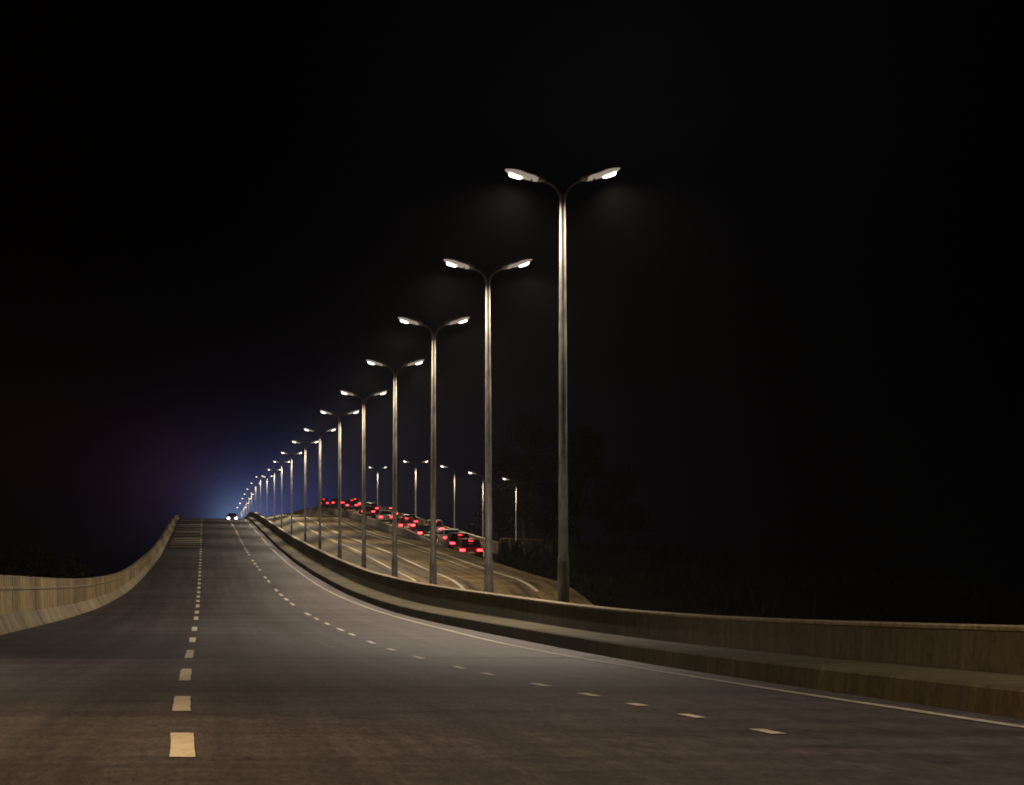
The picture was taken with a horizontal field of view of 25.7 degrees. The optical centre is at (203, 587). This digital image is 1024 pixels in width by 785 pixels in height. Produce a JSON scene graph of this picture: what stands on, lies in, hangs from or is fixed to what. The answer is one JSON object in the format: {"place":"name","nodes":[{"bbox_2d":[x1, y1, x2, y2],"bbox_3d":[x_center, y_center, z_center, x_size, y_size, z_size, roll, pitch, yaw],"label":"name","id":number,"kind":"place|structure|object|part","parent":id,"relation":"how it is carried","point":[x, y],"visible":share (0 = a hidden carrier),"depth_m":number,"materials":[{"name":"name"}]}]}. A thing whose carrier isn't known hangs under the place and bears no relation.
{"place":"outdoors","nodes":[
{"label":"outdoors","id":0,"kind":"place"},
{"bbox_2d":[265,515,400,577],"bbox_3d":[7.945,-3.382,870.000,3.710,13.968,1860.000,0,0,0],"label":"median ground","id":1,"kind":"structure","parent":0,"point":[329,547],"depth_m":168.07,"materials":[{"name":"grey concrete"}]},
{"bbox_2d":[252,483,259,511],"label":"street lamp","id":2,"kind":"object","parent":1,"relation":"on","point":[255,496],"visible":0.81,"depth_m":346.79,"materials":[{"name":"metal"}]},
{"bbox_2d":[255,476,260,514],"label":"street lamp","id":3,"kind":"object","parent":1,"relation":"on","point":[260,495],"visible":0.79,"depth_m":315.76,"materials":[{"name":"metal"}]},
{"bbox_2d":[268,469,280,521],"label":"street lamp","id":4,"kind":"object","parent":1,"relation":"on","point":[274,492],"visible":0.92,"depth_m":254.20,"materials":[{"name":"metal"}]},
{"bbox_2d":[274,461,289,528],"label":"street lamp","id":5,"kind":"object","parent":1,"relation":"on","point":[281,492],"visible":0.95,"depth_m":228.10,"materials":[{"name":"metal"}]},
{"bbox_2d":[282,452,301,534],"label":"street lamp","id":6,"kind":"object","parent":1,"relation":"on","point":[291,529],"visible":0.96,"depth_m":199.95,"materials":[{"name":"metal"}]},
{"bbox_2d":[292,440,318,541],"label":"street lamp","id":7,"kind":"object","parent":1,"relation":"on","point":[305,532],"visible":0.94,"depth_m":169.64,"materials":[{"name":"metal"}]},
{"bbox_2d":[304,428,335,549],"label":"street lamp","id":8,"kind":"object","parent":1,"relation":"on","point":[319,537],"visible":0.94,"depth_m":147.51,"materials":[{"name":"metal"}]},
{"bbox_2d":[320,410,359,558],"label":"street lamp","id":9,"kind":"object","parent":1,"relation":"on","point":[339,496],"visible":0.94,"depth_m":125.94,"materials":[{"name":"metal"}]},
{"bbox_2d":[340,390,386,567],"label":"street lamp","id":10,"kind":"object","parent":1,"relation":"on","point":[363,554],"visible":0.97,"depth_m":107.67,"materials":[{"name":"metal"}]},
{"bbox_2d":[366,359,423,576],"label":"street lamp","id":11,"kind":"object","parent":1,"relation":"on","point":[394,516],"visible":0.98,"depth_m":90.94,"materials":[{"name":"metal"}]},
{"bbox_2d":[398,316,469,584],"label":"street lamp","id":12,"kind":"object","parent":1,"relation":"on","point":[433,561],"visible":0.94,"depth_m":76.17,"materials":[{"name":"metal"}]},
{"bbox_2d":[444,258,531,592],"bbox_3d":[8.037,-3.736,62.099,2.505,11.098,0.414,0,0,-1],"label":"street lamp","id":13,"kind":"object","parent":1,"relation":"on","point":[488,563],"visible":0.92,"depth_m":62.02,"materials":[{"name":"metal"}]},
{"bbox_2d":[505,166,619,602],"bbox_3d":[8.041,-3.728,49.222,2.558,11.332,0.423,0,0,3],"label":"street lamp","id":14,"kind":"object","parent":1,"relation":"on","point":[563,556],"visible":0.94,"depth_m":49.15,"materials":[{"name":"metal"}]},
{"bbox_2d":[284,508,483,558],"bbox_3d":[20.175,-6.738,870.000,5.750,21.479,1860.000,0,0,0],"label":"flyover road","id":15,"kind":"structure","parent":0,"point":[312,511],"depth_m":349.18,"materials":[{"name":"grey asphalt"}]},
{"bbox_2d":[317,499,328,507],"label":"car","id":16,"kind":"object","parent":15,"relation":"on","point":[324,502],"visible":0.88,"depth_m":364.14,"materials":[{"name":"silver paint"}]},
{"bbox_2d":[329,498,342,507],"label":"car","id":17,"kind":"object","parent":15,"relation":"on","point":[333,501],"visible":0.88,"depth_m":325.88,"materials":[{"name":"black paint"}]},
{"bbox_2d":[343,499,358,510],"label":"car","id":18,"kind":"object","parent":15,"relation":"on","point":[350,503],"visible":0.98,"depth_m":292.12,"materials":[{"name":"blue paint"}]},
{"bbox_2d":[349,498,360,508],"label":"car","id":19,"kind":"object","parent":15,"relation":"on","point":[359,502],"visible":0.43,"depth_m":308.23,"materials":[{"name":"white paint"}]},
{"bbox_2d":[358,506,375,517],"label":"car","id":20,"kind":"object","parent":15,"relation":"on","point":[370,510],"visible":0.75,"depth_m":261.86,"materials":[{"name":"red paint"}]},
{"bbox_2d":[366,503,378,513],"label":"car","id":21,"kind":"object","parent":15,"relation":"on","point":[375,506],"visible":0.41,"depth_m":277.51,"materials":[{"name":"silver paint"}]},
{"bbox_2d":[369,466,386,504],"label":"street lamp","id":22,"kind":"object","parent":15,"relation":"on","point":[377,481],"visible":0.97,"depth_m":298.27,"materials":[{"name":"metal"}]},
{"bbox_2d":[321,510,444,546],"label":"dividing wall","id":23,"kind":"structure","parent":15,"relation":"on","point":[401,531],"depth_m":212.94,"materials":[{"name":"concrete"}]},
{"bbox_2d":[375,510,392,522],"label":"car","id":24,"kind":"object","parent":15,"relation":"on","point":[384,515],"visible":0.54,"depth_m":235.86,"materials":[{"name":"white paint"}]},
{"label":"rear window","id":25,"kind":"part","parent":24,"relation":"part of","materials":[{"name":"black glass"}]},
{"bbox_2d":[383,507,397,519],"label":"car","id":26,"kind":"object","parent":15,"relation":"on","point":[388,508],"visible":0.19,"depth_m":249.31,"materials":[{"name":"black paint"}]},
{"bbox_2d":[397,517,415,530],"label":"car","id":27,"kind":"object","parent":15,"relation":"on","point":[407,522],"visible":0.46,"depth_m":212.12,"materials":[{"name":"red paint"}]},
{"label":"rear window","id":28,"kind":"part","parent":27,"relation":"part of","materials":[{"name":"black glass"}]},
{"bbox_2d":[397,514,417,526],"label":"car","id":29,"kind":"object","parent":15,"relation":"on","point":[413,516],"visible":0.33,"depth_m":224.72,"materials":[{"name":"blue paint"}]},
{"bbox_2d":[321,503,500,558],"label":"flyover barrier","id":30,"kind":"object","parent":15,"relation":"on","point":[496,546],"visible":0.12,"depth_m":183.79,"materials":[{"name":"concrete"}]},
{"bbox_2d":[412,525,436,541],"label":"car","id":31,"kind":"object","parent":15,"relation":"on","point":[423,530],"visible":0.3,"depth_m":191.31,"materials":[{"name":"black paint"}]},
{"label":"rear window","id":32,"kind":"part","parent":31,"relation":"part of","materials":[{"name":"black glass"}]},
{"bbox_2d":[425,520,443,533],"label":"car","id":33,"kind":"object","parent":15,"relation":"on","point":[439,526],"visible":0.17,"depth_m":201.18,"materials":[{"name":"silver paint"}]},
{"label":"rear window","id":34,"kind":"part","parent":33,"relation":"part of","materials":[{"name":"black glass"}]},
{"bbox_2d":[437,529,459,543],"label":"car","id":35,"kind":"object","parent":15,"relation":"on","point":[443,534],"visible":0.4,"depth_m":180.86,"materials":[{"name":"white paint"}]},
{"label":"rear window","id":36,"kind":"part","parent":35,"relation":"part of","materials":[{"name":"black glass"}]},
{"bbox_2d":[443,532,468,549],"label":"car","id":37,"kind":"object","parent":15,"relation":"on","point":[452,538],"visible":0.44,"depth_m":168.31,"materials":[{"name":"black paint"}]},
{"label":"rear window","id":38,"kind":"part","parent":37,"relation":"part of","materials":[{"name":"black glass"}]},
{"bbox_2d":[451,538,482,557],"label":"car","id":39,"kind":"object","parent":15,"relation":"on","point":[471,546],"visible":0.65,"depth_m":153.16,"materials":[{"name":"red paint"}]},
{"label":"rear window","id":40,"kind":"part","parent":39,"relation":"part of","materials":[{"name":"black glass"}]},
{"bbox_2d":[282,515,593,605],"bbox_3d":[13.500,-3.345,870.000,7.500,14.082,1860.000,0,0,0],"label":"road","id":41,"kind":"structure","parent":0,"point":[470,577],"depth_m":126.81,"materials":[{"name":"grey asphalt"}]},
{"bbox_2d":[284,508,537,590],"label":"road lines","id":42,"kind":"object","parent":41,"relation":"on","point":[462,587],"visible":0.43,"depth_m":132.43,"materials":[{"name":"beige paint"}]},
{"bbox_2d":[0,519,1023,784],"bbox_3d":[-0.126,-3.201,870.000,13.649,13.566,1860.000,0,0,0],"label":"road","id":43,"kind":"structure","parent":0,"point":[276,689],"depth_m":16.19,"materials":[{"name":"grey asphalt"}]},
{"bbox_2d":[0,515,179,634],"bbox_3d":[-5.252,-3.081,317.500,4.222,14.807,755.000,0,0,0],"label":"parapet wall","id":44,"kind":"structure","parent":43,"relation":"on","point":[26,602],"depth_m":66.67,"materials":[{"name":"concrete"}]},
{"bbox_2d":[169,521,200,546],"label":"rumble strip markings","id":45,"kind":"object","parent":43,"relation":"on","point":[186,535],"visible":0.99,"depth_m":204.29,"materials":[{"name":"paint"}]},
{"bbox_2d":[169,519,201,756],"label":"lane dashes","id":46,"kind":"object","parent":43,"relation":"on","point":[182,744],"visible":0.98,"depth_m":16.05,"materials":[{"name":"beige paint"}]},
{"bbox_2d":[226,513,237,518],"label":"car","id":47,"kind":"object","parent":43,"relation":"on","point":[232,516],"visible":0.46,"depth_m":337.43,"materials":[{"name":"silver paint"}]},
{"bbox_2d":[227,518,786,733],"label":"lane dashes","id":48,"kind":"object","parent":43,"relation":"on","point":[761,730],"visible":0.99,"depth_m":25.86,"materials":[{"name":"white paint"}]},
{"bbox_2d":[243,512,1023,718],"bbox_3d":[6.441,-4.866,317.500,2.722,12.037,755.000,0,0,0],"label":"median wall","id":49,"kind":"structure","parent":43,"relation":"on","point":[978,668],"depth_m":26.64,"materials":[{"name":"concrete"}]},
{"bbox_2d":[244,519,1023,727],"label":"edge line","id":50,"kind":"object","parent":43,"relation":"on","point":[968,718],"visible":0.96,"depth_m":22.47,"materials":[{"name":"white paint"}]},
{"bbox_2d":[0,0,1023,591],"label":"sky","id":51,"kind":"structure","parent":0,"point":[795,291],"materials":[{"name":"black"}]},
{"bbox_2d":[483,542,1023,624],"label":"embankment","id":52,"kind":"structure","parent":0,"point":[926,612],"depth_m":117.16,"materials":[{"name":"green plant"}]},
{"bbox_2d":[403,460,427,516],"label":"street lamp","id":53,"kind":"object","parent":52,"relation":"on","point":[415,480],"visible":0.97,"depth_m":244.67,"materials":[{"name":"metal"}]},
{"bbox_2d":[440,465,455,528],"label":"street lamp","id":54,"kind":"object","parent":52,"relation":"on","point":[454,497],"visible":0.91,"depth_m":206.64,"materials":[{"name":"metal"}]},
{"bbox_2d":[468,471,483,537],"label":"street lamp","id":55,"kind":"object","parent":52,"relation":"on","point":[470,472],"visible":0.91,"depth_m":185.56,"materials":[{"name":"metal"}]},
{"bbox_2d":[468,482,523,538],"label":"bushy tree","id":56,"kind":"object","parent":52,"relation":"on","point":[499,521],"visible":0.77,"depth_m":235.02,"materials":[{"name":"green plant"}]},
{"bbox_2d":[502,477,516,539],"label":"street lamp","id":57,"kind":"object","parent":52,"relation":"on","point":[504,478],"visible":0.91,"depth_m":193.41,"materials":[{"name":"metal"}]},
{"bbox_2d":[482,412,570,538],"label":"tall tree","id":58,"kind":"object","parent":52,"relation":"on","point":[530,436],"visible":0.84,"depth_m":249.75,"materials":[{"name":"green plant"}]},
{"bbox_2d":[500,538,601,546],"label":"roadside wall","id":59,"kind":"structure","parent":52,"relation":"on","point":[576,544],"depth_m":202.20,"materials":[{"name":"concrete"}]},
{"bbox_2d":[526,478,582,541],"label":"bushy tree","id":60,"kind":"object","parent":52,"relation":"on","point":[549,492],"visible":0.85,"depth_m":223.51,"materials":[{"name":"green plant"}]},
{"bbox_2d":[474,532,1023,624],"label":"grass","id":61,"kind":"structure","parent":52,"relation":"on","point":[770,569],"depth_m":136.73,"materials":[{"name":"plant"}]},
{"bbox_2d":[999,592,1022,595],"bbox_3d":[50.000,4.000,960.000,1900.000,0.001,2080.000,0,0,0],"label":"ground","id":62,"kind":"structure","parent":0,"point":[1018,593],"depth_m":1725.35,"materials":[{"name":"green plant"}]},
{"bbox_2d":[0,544,53,576],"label":"round tree","id":63,"kind":"object","parent":62,"relation":"on","point":[8,569],"visible":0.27,"depth_m":130.28,"materials":[{"name":"green plant"}]},
{"bbox_2d":[5,547,91,577],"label":"round tree","id":64,"kind":"object","parent":62,"relation":"on","point":[52,562],"visible":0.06,"depth_m":137.84,"materials":[{"name":"green plant"}]},
{"bbox_2d":[29,558,96,578],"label":"round tree","id":65,"kind":"object","parent":62,"relation":"on","point":[59,574],"visible":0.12,"depth_m":127.94,"materials":[{"name":"green plant"}]}
]}

